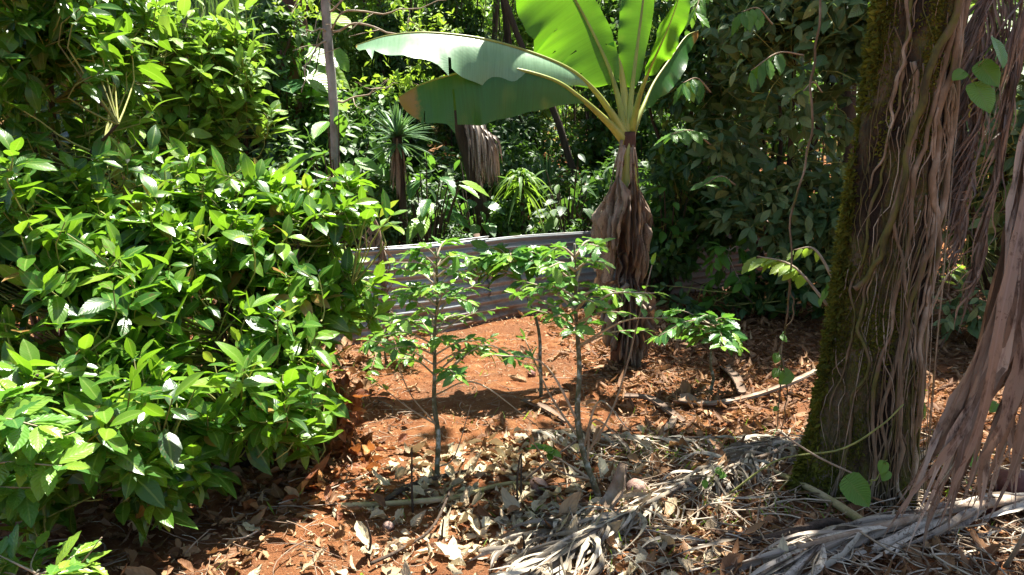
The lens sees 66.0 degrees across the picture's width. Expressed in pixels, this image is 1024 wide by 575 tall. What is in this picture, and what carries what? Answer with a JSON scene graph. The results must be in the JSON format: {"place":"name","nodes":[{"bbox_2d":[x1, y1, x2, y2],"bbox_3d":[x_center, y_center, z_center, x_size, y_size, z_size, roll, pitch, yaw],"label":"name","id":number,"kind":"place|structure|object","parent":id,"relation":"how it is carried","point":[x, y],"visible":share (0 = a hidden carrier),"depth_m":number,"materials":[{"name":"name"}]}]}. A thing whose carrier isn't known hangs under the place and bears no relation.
{"place":"outdoors","nodes":[
{"label":"outdoors","id":0,"kind":"place"},
{"bbox_2d":[0,0,1023,574],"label":"ground","id":1,"kind":"structure","parent":0,"point":[454,406],"depth_m":4.27,"materials":[{"name":"red soil"}]},
{"bbox_2d":[0,379,105,527],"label":"coffee bush","id":2,"kind":"object","parent":1,"relation":"on","point":[24,445],"visible":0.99,"depth_m":2.67,"materials":[{"name":"green plant"}]},
{"bbox_2d":[0,523,111,574],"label":"coffee bush","id":3,"kind":"object","parent":1,"relation":"on","point":[12,545],"visible":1,"depth_m":2.62,"materials":[{"name":"green plant"}]},
{"bbox_2d":[0,0,206,376],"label":"glossy shrub","id":4,"kind":"object","parent":1,"relation":"on","point":[46,46],"visible":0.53,"depth_m":4.04,"materials":[{"name":"green plant"}]},
{"bbox_2d":[36,1,179,207],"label":"understory bush","id":5,"kind":"object","parent":1,"relation":"on","point":[59,90],"visible":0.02,"depth_m":8.48,"materials":[{"name":"green plant"}]},
{"bbox_2d":[0,128,242,574],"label":"glossy shrub","id":6,"kind":"object","parent":1,"relation":"on","point":[62,271],"visible":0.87,"depth_m":3.33,"materials":[{"name":"green plant"}]},
{"bbox_2d":[71,0,296,331],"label":"airy shrub","id":7,"kind":"object","parent":1,"relation":"on","point":[191,111],"visible":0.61,"depth_m":5.72,"materials":[{"name":"green plant"}]},
{"bbox_2d":[129,0,241,146],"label":"bush","id":8,"kind":"object","parent":1,"relation":"on","point":[212,6],"visible":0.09,"depth_m":8.46,"materials":[{"name":"green plant"}]},
{"bbox_2d":[0,396,412,574],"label":"twig litter","id":9,"kind":"object","parent":1,"relation":"on","point":[115,561],"visible":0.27,"depth_m":3.29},
{"bbox_2d":[0,284,427,574],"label":"brown leaf litter","id":10,"kind":"object","parent":1,"relation":"on","point":[133,567],"visible":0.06,"depth_m":3.44,"materials":[{"name":"plant"}]},
{"bbox_2d":[106,136,407,474],"bbox_3d":[-1.542,0.117,4.150,1.971,1.814,1.952,0,9,0],"label":"glossy shrub","id":11,"kind":"object","parent":1,"relation":"on","point":[265,389],"visible":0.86,"depth_m":4.06,"materials":[{"name":"green plant"}]},
{"bbox_2d":[200,0,318,210],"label":"understory bush","id":12,"kind":"object","parent":1,"relation":"on","point":[287,20],"visible":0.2,"depth_m":9.14,"materials":[{"name":"green plant"}]},
{"bbox_2d":[244,0,332,67],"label":"understory bush","id":13,"kind":"object","parent":1,"relation":"on","point":[312,20],"visible":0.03,"depth_m":14.62,"materials":[{"name":"green plant"}]},
{"bbox_2d":[280,0,308,136],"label":"red trunk tree","id":14,"kind":"object","parent":1,"relation":"on","point":[298,106],"visible":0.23,"depth_m":9.77,"materials":[{"name":"green plant"}]},
{"bbox_2d":[200,12,351,148],"bbox_3d":[-2.886,-2.041,9.714,2.053,2.550,1.905,0,9,0],"label":"leaf plant","id":15,"kind":"object","parent":14,"relation":"attached to","point":[315,84],"visible":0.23,"depth_m":9.44,"materials":[{"name":"green plant"}]},
{"bbox_2d":[256,96,343,251],"bbox_3d":[-2.373,-1.213,9.128,1.124,2.107,1.696,-1,9,-8],"label":"understory bush","id":16,"kind":"object","parent":1,"relation":"on","point":[287,148],"visible":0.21,"depth_m":8.90,"materials":[{"name":"green plant"}]},
{"bbox_2d":[193,413,407,520],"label":"rusty leaf litter","id":17,"kind":"object","parent":1,"relation":"on","point":[318,469],"visible":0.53,"depth_m":3.94,"materials":[{"name":"plant"}]},
{"bbox_2d":[273,373,370,462],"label":"dry shrub","id":18,"kind":"object","parent":1,"relation":"on","point":[353,395],"visible":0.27,"depth_m":4.30,"materials":[{"name":"orange plant"}]},
{"bbox_2d":[283,115,395,249],"bbox_3d":[-1.712,-0.815,7.927,0.941,1.822,1.094,-8,12,-39],"label":"leaf plant","id":19,"kind":"object","parent":1,"relation":"on","point":[318,129],"visible":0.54,"depth_m":7.86,"materials":[{"name":"green plant"}]},
{"bbox_2d":[304,0,393,162],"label":"understory bush","id":20,"kind":"object","parent":1,"relation":"on","point":[343,42],"visible":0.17,"depth_m":11.82,"materials":[{"name":"green plant"}]},
{"bbox_2d":[292,0,443,241],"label":"slender tree","id":21,"kind":"object","parent":1,"relation":"on","point":[327,28],"visible":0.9,"depth_m":7.96,"materials":[{"name":"brown plant"}]},
{"bbox_2d":[273,0,347,37],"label":"leafy twig","id":22,"kind":"object","parent":21,"relation":"attached to","point":[304,4],"visible":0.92,"depth_m":8.48,"materials":[{"name":"green plant"}]},
{"bbox_2d":[337,54,444,108],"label":"leafy twig","id":23,"kind":"object","parent":21,"relation":"attached to","point":[405,84],"visible":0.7,"depth_m":8.41,"materials":[{"name":"green plant"}]},
{"bbox_2d":[358,0,478,63],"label":"leafy twig","id":24,"kind":"object","parent":21,"relation":"attached to","point":[440,21],"visible":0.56,"depth_m":8.38,"materials":[{"name":"green plant"}]},
{"bbox_2d":[318,78,422,243],"bbox_3d":[-1.730,-1.363,9.515,1.249,2.342,1.884,1,9,3],"label":"understory bush","id":25,"kind":"object","parent":1,"relation":"on","point":[353,144],"visible":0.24,"depth_m":9.35,"materials":[{"name":"green plant"}]},
{"bbox_2d":[317,144,442,247],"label":"leaf plant","id":26,"kind":"object","parent":1,"relation":"on","point":[415,202],"visible":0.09,"depth_m":8.49,"materials":[{"name":"green plant"}]},
{"bbox_2d":[331,0,434,126],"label":"understory bush","id":27,"kind":"object","parent":1,"relation":"on","point":[368,14],"visible":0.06,"depth_m":15.50,"materials":[{"name":"green plant"}]},
{"bbox_2d":[352,165,417,248],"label":"understory bush","id":28,"kind":"object","parent":1,"relation":"on","point":[393,233],"visible":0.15,"depth_m":7.83,"materials":[{"name":"green plant"}]},
{"bbox_2d":[358,308,427,375],"bbox_3d":[-0.962,0.402,6.111,0.519,0.483,0.628,-4,10,-25],"label":"coffee sapling","id":29,"kind":"object","parent":1,"relation":"on","point":[365,348],"visible":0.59,"depth_m":6.00,"materials":[{"name":"green plant"}]},
{"bbox_2d":[353,0,444,175],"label":"understory bush","id":30,"kind":"object","parent":1,"relation":"on","point":[399,62],"visible":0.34,"depth_m":11.76,"materials":[{"name":"green plant"}]},
{"bbox_2d":[361,101,437,244],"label":"yucca","id":31,"kind":"object","parent":1,"relation":"on","point":[398,129],"visible":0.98,"depth_m":7.76,"materials":[{"name":"green plant"}]},
{"bbox_2d":[369,486,452,565],"bbox_3d":[-0.386,1.016,3.383,0.087,0.082,0.648,5,10,26],"label":"fallen stick","id":32,"kind":"object","parent":1,"relation":"on","point":[428,531],"visible":0.97,"depth_m":3.31,"materials":[{"name":"wood"}]},
{"bbox_2d":[365,152,488,244],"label":"leaf plant","id":33,"kind":"object","parent":1,"relation":"on","point":[420,227],"visible":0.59,"depth_m":8.06,"materials":[{"name":"green plant"}]},
{"bbox_2d":[410,168,470,241],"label":"understory bush","id":34,"kind":"object","parent":1,"relation":"on","point":[434,187],"visible":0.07,"depth_m":9.12,"materials":[{"name":"green plant"}]},
{"bbox_2d":[410,219,473,243],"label":"understory bush","id":35,"kind":"object","parent":1,"relation":"on","point":[452,228],"visible":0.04,"depth_m":8.06,"materials":[{"name":"green plant"}]},
{"bbox_2d":[405,0,481,136],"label":"understory bush","id":36,"kind":"object","parent":1,"relation":"on","point":[440,129],"visible":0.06,"depth_m":17.19,"materials":[{"name":"green plant"}]},
{"bbox_2d":[357,236,540,475],"bbox_3d":[-0.301,0.383,3.905,0.877,1.270,0.698,0,9,0],"label":"coffee sapling","id":37,"kind":"object","parent":1,"relation":"on","point":[425,270],"visible":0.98,"depth_m":3.78,"materials":[{"name":"green plant"}]},
{"bbox_2d":[341,481,556,510],"bbox_3d":[-0.285,0.988,3.721,0.999,0.051,0.304,0,9,0],"label":"fallen stick","id":38,"kind":"object","parent":1,"relation":"on","point":[415,501],"visible":0.8,"depth_m":3.65,"materials":[{"name":"wood"}]},
{"bbox_2d":[421,0,518,152],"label":"understory bush","id":39,"kind":"object","parent":1,"relation":"on","point":[473,28],"visible":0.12,"depth_m":13.95,"materials":[{"name":"green plant"}]},
{"bbox_2d":[406,123,540,233],"bbox_3d":[-0.742,-1.266,10.510,2.275,1.823,1.477,-1,9,-4],"label":"understory bush","id":40,"kind":"object","parent":1,"relation":"on","point":[509,160],"visible":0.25,"depth_m":10.32,"materials":[{"name":"green plant"}]},
{"bbox_2d":[431,160,521,241],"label":"leaf plant","id":41,"kind":"object","parent":1,"relation":"on","point":[491,228],"visible":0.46,"depth_m":8.58,"materials":[{"name":"green plant"}]},
{"bbox_2d":[454,110,502,238],"bbox_3d":[-0.367,-1.068,8.778,0.507,2.208,0.660,-9,13,-43],"label":"dead palm","id":42,"kind":"object","parent":1,"relation":"on","point":[478,147],"visible":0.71,"depth_m":8.57,"materials":[{"name":"brown plant"}]},
{"bbox_2d":[0,0,988,236],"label":"undergrowth","id":43,"kind":"object","parent":1,"relation":"on","point":[571,115],"visible":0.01,"depth_m":14.63,"materials":[{"name":"green plant"}]},
{"bbox_2d":[460,189,538,238],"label":"understory bush","id":44,"kind":"object","parent":1,"relation":"on","point":[502,225],"visible":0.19,"depth_m":8.71,"materials":[{"name":"green plant"}]},
{"bbox_2d":[455,121,555,220],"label":"understory bush","id":45,"kind":"object","parent":1,"relation":"on","point":[524,153],"visible":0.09,"depth_m":11.09,"materials":[{"name":"green plant"}]},
{"bbox_2d":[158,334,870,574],"bbox_3d":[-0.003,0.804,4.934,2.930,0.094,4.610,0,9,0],"label":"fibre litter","id":46,"kind":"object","parent":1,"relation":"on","point":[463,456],"visible":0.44,"depth_m":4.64,"materials":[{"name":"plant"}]},
{"bbox_2d":[242,424,791,574],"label":"pale leaf litter","id":47,"kind":"object","parent":1,"relation":"on","point":[453,550],"visible":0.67,"depth_m":3.60,"materials":[{"name":"plant"}]},
{"bbox_2d":[489,167,555,234],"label":"strap plant","id":48,"kind":"object","parent":1,"relation":"on","point":[520,175],"visible":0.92,"depth_m":8.72,"materials":[{"name":"green plant"}]},
{"bbox_2d":[217,0,835,192],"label":"undergrowth","id":49,"kind":"object","parent":1,"relation":"on","point":[567,105],"visible":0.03,"depth_m":15.23,"materials":[{"name":"green plant"}]},
{"bbox_2d":[356,0,698,369],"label":"banana plant","id":50,"kind":"object","parent":1,"relation":"on","point":[489,80],"visible":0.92,"depth_m":5.89,"materials":[{"name":"green plant"}]},
{"bbox_2d":[462,502,592,574],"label":"fallen palm frond","id":51,"kind":"object","parent":1,"relation":"on","point":[496,552],"visible":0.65,"depth_m":3.29,"materials":[{"name":"plant"}]},
{"bbox_2d":[463,239,593,396],"bbox_3d":[0.108,0.247,5.315,0.888,1.104,0.742,0,9,0],"label":"coffee sapling","id":52,"kind":"object","parent":1,"relation":"on","point":[494,261],"visible":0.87,"depth_m":5.18,"materials":[{"name":"green plant"}]},
{"bbox_2d":[495,0,575,142],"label":"understory bush","id":53,"kind":"object","parent":1,"relation":"on","point":[526,38],"visible":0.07,"depth_m":16.20,"materials":[{"name":"green plant"}]},
{"bbox_2d":[487,111,604,196],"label":"understory bush","id":54,"kind":"object","parent":1,"relation":"on","point":[526,126],"visible":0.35,"depth_m":13.04,"materials":[{"name":"green plant"}]},
{"bbox_2d":[502,0,590,225],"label":"leaning tree","id":55,"kind":"object","parent":1,"relation":"on","point":[554,113],"visible":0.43,"depth_m":11.23,"materials":[{"name":"brown plant"}]},
{"bbox_2d":[524,149,573,219],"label":"strap plant","id":56,"kind":"object","parent":1,"relation":"on","point":[549,171],"visible":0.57,"depth_m":10.47,"materials":[{"name":"green plant"}]},
{"bbox_2d":[513,154,596,232],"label":"leaf plant","id":57,"kind":"object","parent":1,"relation":"on","point":[560,210],"visible":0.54,"depth_m":9.25,"materials":[{"name":"green plant"}]},
{"bbox_2d":[529,202,586,234],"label":"understory bush","id":58,"kind":"object","parent":1,"relation":"on","point":[569,229],"visible":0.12,"depth_m":9.42,"materials":[{"name":"green plant"}]},
{"bbox_2d":[318,220,802,347],"bbox_3d":[1.153,-0.175,8.743,7.090,1.036,0.344,-7,12,-36],"label":"corrugated fence","id":59,"kind":"object","parent":1,"relation":"on","point":[493,298],"visible":0.17,"depth_m":7.65,"materials":[{"name":"metal"}]},
{"bbox_2d":[360,219,399,337],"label":"dead palm frond","id":60,"kind":"object","parent":59,"relation":"on","point":[376,242],"visible":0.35,"depth_m":6.99,"materials":[{"name":"plant"}]},
{"bbox_2d":[480,236,680,496],"bbox_3d":[0.300,0.411,3.652,0.888,1.306,0.623,0,9,0],"label":"coffee sapling","id":61,"kind":"object","parent":1,"relation":"on","point":[556,279],"visible":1,"depth_m":3.62,"materials":[{"name":"green plant"}]},
{"bbox_2d":[526,144,663,231],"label":"understory bush","id":62,"kind":"object","parent":1,"relation":"on","point":[597,185],"visible":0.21,"depth_m":9.93,"materials":[{"name":"green plant"}]},
{"bbox_2d":[185,410,1023,574],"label":"rotting leaf litter","id":63,"kind":"object","parent":1,"relation":"on","point":[992,548],"visible":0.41,"depth_m":3.82,"materials":[{"name":"plant"}]},
{"bbox_2d":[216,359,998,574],"bbox_3d":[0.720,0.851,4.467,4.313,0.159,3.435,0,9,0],"label":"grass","id":64,"kind":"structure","parent":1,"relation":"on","point":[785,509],"depth_m":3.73,"materials":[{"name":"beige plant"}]},
{"bbox_2d":[550,0,667,148],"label":"understory bush","id":65,"kind":"object","parent":1,"relation":"on","point":[608,8],"visible":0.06,"depth_m":17.18,"materials":[{"name":"green plant"}]},
{"bbox_2d":[570,40,655,196],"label":"understory bush","id":66,"kind":"object","parent":1,"relation":"on","point":[601,132],"visible":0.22,"depth_m":13.18,"materials":[{"name":"green plant"}]},
{"bbox_2d":[599,463,627,510],"bbox_3d":[0.466,0.893,3.537,0.120,0.198,0.095,-4,10,-25],"label":"fallen petiole","id":67,"kind":"object","parent":1,"relation":"on","point":[612,496],"visible":0.99,"depth_m":3.55,"materials":[{"name":"plant"}]},
{"bbox_2d":[242,0,1018,137],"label":"woods","id":68,"kind":"object","parent":1,"relation":"on","point":[489,14],"depth_m":27.69,"materials":[{"name":"green plant"}]},
{"bbox_2d":[489,434,795,574],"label":"fallen palm frond","id":69,"kind":"object","parent":1,"relation":"on","point":[548,558],"visible":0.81,"depth_m":3.31,"materials":[{"name":"plant"}]},
{"bbox_2d":[599,77,689,202],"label":"understory bush","id":70,"kind":"object","parent":1,"relation":"on","point":[645,123],"visible":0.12,"depth_m":10.55,"materials":[{"name":"green plant"}]},
{"bbox_2d":[531,428,800,458],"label":"fallen palm frond","id":71,"kind":"object","parent":1,"relation":"on","point":[605,434],"visible":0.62,"depth_m":4.44,"materials":[{"name":"plant"}]},
{"bbox_2d":[644,187,710,298],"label":"leaf plant","id":72,"kind":"object","parent":1,"relation":"on","point":[674,230],"visible":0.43,"depth_m":8.44,"materials":[{"name":"green plant"}]},
{"bbox_2d":[609,0,758,291],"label":"broadleaf shrub","id":73,"kind":"object","parent":1,"relation":"on","point":[674,173],"visible":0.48,"depth_m":8.52,"materials":[{"name":"green plant"}]},
{"bbox_2d":[645,307,749,394],"bbox_3d":[1.278,0.475,5.423,0.640,0.646,0.563,5,11,29],"label":"coffee sapling","id":74,"kind":"object","parent":1,"relation":"on","point":[732,337],"visible":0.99,"depth_m":5.33,"materials":[{"name":"green plant"}]},
{"bbox_2d":[698,238,773,317],"bbox_3d":[2.238,-0.064,7.934,0.868,0.904,0.609,0,9,0],"label":"coffee sapling","id":75,"kind":"object","parent":1,"relation":"on","point":[723,259],"visible":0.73,"depth_m":7.84,"materials":[{"name":"green plant"}]},
{"bbox_2d":[684,438,801,500],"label":"fallen palm frond","id":76,"kind":"object","parent":1,"relation":"on","point":[745,466],"visible":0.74,"depth_m":3.95,"materials":[{"name":"plant"}]},
{"bbox_2d":[656,240,832,320],"bbox_3d":[2.495,-0.056,7.846,2.137,0.901,1.022,0,9,0],"label":"broadleaf shrub","id":77,"kind":"object","parent":1,"relation":"on","point":[776,298],"visible":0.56,"depth_m":7.82,"materials":[{"name":"green plant"}]},
{"bbox_2d":[507,292,1016,574],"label":"dead leaf litter","id":78,"kind":"object","parent":1,"relation":"on","point":[571,501],"visible":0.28,"depth_m":4.59,"materials":[{"name":"plant"}]},
{"bbox_2d":[681,0,870,316],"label":"broadleaf shrub","id":79,"kind":"object","parent":1,"relation":"on","point":[794,28],"visible":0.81,"depth_m":7.53,"materials":[{"name":"green plant"}]},
{"bbox_2d":[654,129,710,145],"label":"leafy twig","id":80,"kind":"object","parent":79,"relation":"attached to","point":[686,136],"visible":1,"depth_m":6.94,"materials":[{"name":"green plant"}]},
{"bbox_2d":[673,77,710,105],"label":"leafy twig","id":81,"kind":"object","parent":79,"relation":"attached to","point":[692,90],"visible":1,"depth_m":6.84,"materials":[{"name":"green plant"}]},
{"bbox_2d":[747,51,803,92],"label":"leafy twig","id":82,"kind":"object","parent":79,"relation":"attached to","point":[759,72],"visible":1,"depth_m":6.44,"materials":[{"name":"green plant"}]},
{"bbox_2d":[528,414,1023,574],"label":"twig litter","id":83,"kind":"object","parent":1,"relation":"on","point":[930,555],"visible":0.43,"depth_m":3.36,"materials":[{"name":"plant"}]},
{"bbox_2d":[882,124,1023,560],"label":"dead palm frond","id":84,"kind":"object","parent":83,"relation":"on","point":[997,359],"visible":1,"depth_m":2.77,"materials":[{"name":"plant"}]},
{"bbox_2d":[535,275,1023,574],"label":"chip litter","id":85,"kind":"object","parent":1,"relation":"on","point":[758,360],"visible":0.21,"depth_m":5.48,"materials":[{"name":"brown plant"}]},
{"bbox_2d":[624,393,685,422],"bbox_3d":[0.950,0.773,5.136,0.166,0.051,0.568,-7,11,-35],"label":"fallen petiole","id":86,"kind":"object","parent":85,"relation":"on","point":[656,401],"visible":0.92,"depth_m":5.18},
{"bbox_2d":[673,368,815,405],"bbox_3d":[1.617,0.671,5.276,1.161,0.160,0.233,-2,10,-13],"label":"fallen petiole","id":87,"kind":"object","parent":85,"relation":"on","point":[682,399],"visible":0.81,"depth_m":5.22,"materials":[{"name":"plant"}]},
{"bbox_2d":[706,492,1023,574],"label":"fallen palm frond","id":88,"kind":"object","parent":85,"relation":"on","point":[845,538],"visible":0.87,"depth_m":3.19,"materials":[{"name":"plant"}]},
{"bbox_2d":[728,36,830,218],"bbox_3d":[3.922,-2.114,11.794,1.598,3.775,2.335,0,9,0],"label":"understory bush","id":89,"kind":"object","parent":1,"relation":"on","point":[774,145],"visible":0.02,"depth_m":11.57,"materials":[{"name":"green plant"}]},
{"bbox_2d":[744,517,845,544],"bbox_3d":[1.198,1.027,3.337,0.512,0.067,0.105,-1,9,-7],"label":"fallen stick","id":90,"kind":"object","parent":1,"relation":"on","point":[819,524],"visible":0.5,"depth_m":3.31,"materials":[{"name":"wood"}]},
{"bbox_2d":[772,0,820,435],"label":"vine","id":91,"kind":"object","parent":1,"relation":"on","point":[786,377],"visible":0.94,"depth_m":4.06,"materials":[{"name":"brown plant"}]},
{"bbox_2d":[786,246,830,274],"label":"leafy twig","id":92,"kind":"object","parent":91,"relation":"attached to","point":[807,252],"visible":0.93,"depth_m":4.05,"materials":[{"name":"green plant"}]},
{"bbox_2d":[759,464,862,520],"bbox_3d":[1.357,0.959,3.682,0.202,0.111,0.904,-4,10,-21],"label":"fallen stick","id":93,"kind":"object","parent":1,"relation":"on","point":[852,514],"visible":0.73,"depth_m":3.60,"materials":[{"name":"wood"}]},
{"bbox_2d":[729,404,903,494],"bbox_3d":[1.316,0.713,3.401,0.720,0.434,0.078,1,9,4],"label":"fallen stick","id":94,"kind":"object","parent":1,"relation":"on","point":[831,451],"visible":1,"depth_m":3.37,"materials":[{"name":"wood"}]},
{"bbox_2d":[837,23,856,176],"bbox_3d":[5.331,-3.185,8.192,5.292,7.230,3.612,-5,11,-27],"label":"shade tree","id":95,"kind":"object","parent":1,"relation":"on","point":[849,110],"visible":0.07,"depth_m":9.49,"materials":[{"name":"green plant"}]},
{"bbox_2d":[839,460,891,511],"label":"vine","id":96,"kind":"object","parent":1,"relation":"on","point":[855,488],"visible":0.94,"depth_m":3.27,"materials":[{"name":"green plant"}]},
{"bbox_2d":[782,0,971,512],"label":"mossy tree","id":97,"kind":"object","parent":1,"relation":"on","point":[871,371],"visible":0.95,"depth_m":3.53,"materials":[{"name":"brown plant"}]},
{"bbox_2d":[685,0,712,28],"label":"leafy twig","id":98,"kind":"object","parent":97,"relation":"attached to","point":[698,11],"visible":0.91,"depth_m":6.38,"materials":[{"name":"green plant"}]},
{"bbox_2d":[731,7,772,35],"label":"leafy twig","id":99,"kind":"object","parent":97,"relation":"attached to","point":[750,19],"visible":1,"depth_m":6.46,"materials":[{"name":"green plant"}]},
{"bbox_2d":[741,256,828,305],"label":"leafy twig","id":100,"kind":"object","parent":97,"relation":"attached to","point":[779,267],"visible":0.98,"depth_m":4.12,"materials":[{"name":"green plant"}]},
{"bbox_2d":[952,36,1007,116],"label":"vine","id":101,"kind":"object","parent":97,"relation":"attached to","point":[981,92],"visible":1,"depth_m":3.29,"materials":[{"name":"green plant"}]},
{"bbox_2d":[938,0,1023,303],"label":"dead palm frond","id":102,"kind":"object","parent":97,"relation":"attached to","point":[977,35],"visible":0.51,"depth_m":3.49,"materials":[{"name":"plant"}]},
{"bbox_2d":[953,6,1023,334],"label":"dead palm frond","id":103,"kind":"object","parent":97,"relation":"hanging from","point":[1004,118],"visible":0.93,"depth_m":3.85,"materials":[{"name":"plant"}]},
{"bbox_2d":[931,0,1023,342],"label":"broadleaf shrub","id":104,"kind":"object","parent":1,"relation":"on","point":[947,323],"visible":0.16,"depth_m":6.71,"materials":[{"name":"green plant"}]},
{"bbox_2d":[939,0,1023,277],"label":"understory bush","id":105,"kind":"object","parent":1,"relation":"on","point":[970,244],"visible":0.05,"depth_m":10.35,"materials":[{"name":"green plant"}]},
{"bbox_2d":[991,469,1023,492],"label":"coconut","id":106,"kind":"object","parent":1,"relation":"on","point":[1001,480],"visible":0.42,"depth_m":3.64,"materials":[{"name":"plant"}]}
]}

